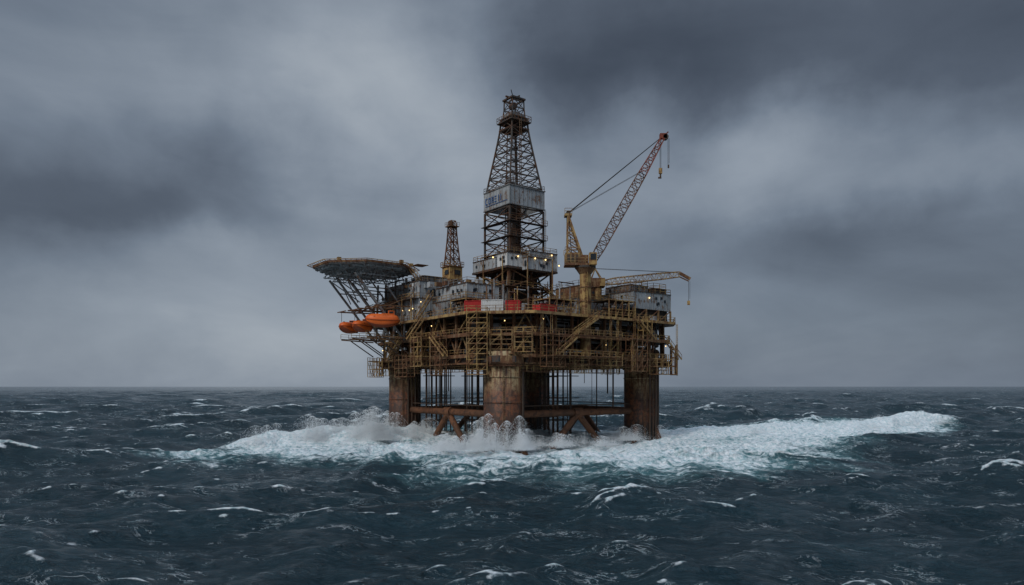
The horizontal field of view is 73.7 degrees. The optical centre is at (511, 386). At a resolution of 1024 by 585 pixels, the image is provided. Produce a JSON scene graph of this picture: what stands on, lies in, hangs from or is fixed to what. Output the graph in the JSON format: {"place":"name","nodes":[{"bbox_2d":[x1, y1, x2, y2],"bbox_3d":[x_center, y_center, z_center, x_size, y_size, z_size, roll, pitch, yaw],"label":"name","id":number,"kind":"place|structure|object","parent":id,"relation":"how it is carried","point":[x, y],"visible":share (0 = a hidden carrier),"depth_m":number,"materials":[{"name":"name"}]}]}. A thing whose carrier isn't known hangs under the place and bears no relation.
{"place":"outdoors","nodes":[
{"label":"outdoors","id":0,"kind":"place"},
{"bbox_2d":[0,387,1023,584],"bbox_3d":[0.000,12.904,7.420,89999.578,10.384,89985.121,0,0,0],"label":"sea","id":1,"kind":"structure","parent":0,"point":[139,486],"depth_m":84.66,"materials":[{"name":"liquid"}]},
{"bbox_2d":[337,245,681,454],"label":"oil platform","id":2,"kind":"structure","parent":1,"relation":"in","point":[517,357],"depth_m":158.03,"materials":[{"name":"orange metal"}]},
{"bbox_2d":[338,320,357,333],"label":"lifeboat","id":3,"kind":"object","parent":2,"relation":"on","point":[345,327],"visible":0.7,"depth_m":166.07,"materials":[{"name":"orange plastic"}]},
{"bbox_2d":[352,319,372,332],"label":"lifeboat","id":4,"kind":"object","parent":2,"relation":"on","point":[363,326],"visible":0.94,"depth_m":161.64,"materials":[{"name":"orange plastic"}]},
{"bbox_2d":[307,257,428,342],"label":"helideck","id":5,"kind":"object","parent":2,"relation":"on","point":[360,270],"visible":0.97,"depth_m":161.42,"materials":[{"name":"grey metal"}]},
{"bbox_2d":[365,311,400,327],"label":"lifeboat","id":6,"kind":"object","parent":2,"relation":"on","point":[386,320],"visible":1,"depth_m":156.45,"materials":[{"name":"orange plastic"}]},
{"bbox_2d":[377,275,500,320],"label":"accommodation block","id":7,"kind":"structure","parent":2,"relation":"on","point":[433,293],"depth_m":157.52,"materials":[{"name":"metal"}]},
{"bbox_2d":[440,220,463,281],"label":"lattice mast","id":8,"kind":"object","parent":2,"relation":"on","point":[453,270],"visible":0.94,"depth_m":169.29,"materials":[{"name":"grey metal"}]},
{"bbox_2d":[464,300,480,310],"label":"shipping container","id":9,"kind":"object","parent":2,"relation":"on","point":[475,302],"visible":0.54,"depth_m":142.43,"materials":[{"name":"red metal"}]},
{"bbox_2d":[481,299,504,310],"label":"shipping container","id":10,"kind":"object","parent":2,"relation":"on","point":[498,303],"visible":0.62,"depth_m":141.60,"materials":[{"name":"metal"}]},
{"bbox_2d":[505,300,520,309],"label":"shipping container","id":11,"kind":"object","parent":2,"relation":"on","point":[512,303],"visible":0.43,"depth_m":140.99,"materials":[{"name":"red metal"}]},
{"bbox_2d":[481,90,547,258],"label":"drilling derrick","id":12,"kind":"object","parent":2,"relation":"on","point":[513,200],"visible":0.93,"depth_m":169.66,"materials":[{"name":"metal"}]},
{"bbox_2d":[533,304,556,311],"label":"shipping container","id":13,"kind":"object","parent":2,"relation":"on","point":[543,307],"visible":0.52,"depth_m":142.21,"materials":[{"name":"red metal"}]},
{"bbox_2d":[564,132,668,355],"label":"pedestal crane","id":14,"kind":"object","parent":2,"relation":"on","point":[580,264],"visible":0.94,"depth_m":148.89,"materials":[{"name":"yellow paint"}]},
{"bbox_2d":[591,268,690,304],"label":"pedestal crane","id":15,"kind":"object","parent":2,"relation":"on","point":[599,284],"visible":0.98,"depth_m":162.82,"materials":[{"name":"yellow paint"}]},
{"bbox_2d":[235,406,960,452],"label":"sea spray","id":16,"kind":"object","parent":1,"relation":"on","point":[477,441],"visible":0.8,"depth_m":152.31,"materials":[{"name":"white liquid"}]},
{"bbox_2d":[0,0,1023,386],"label":"sky","id":17,"kind":"structure","parent":0,"point":[840,195],"materials":[{"name":"grey"}]}
]}

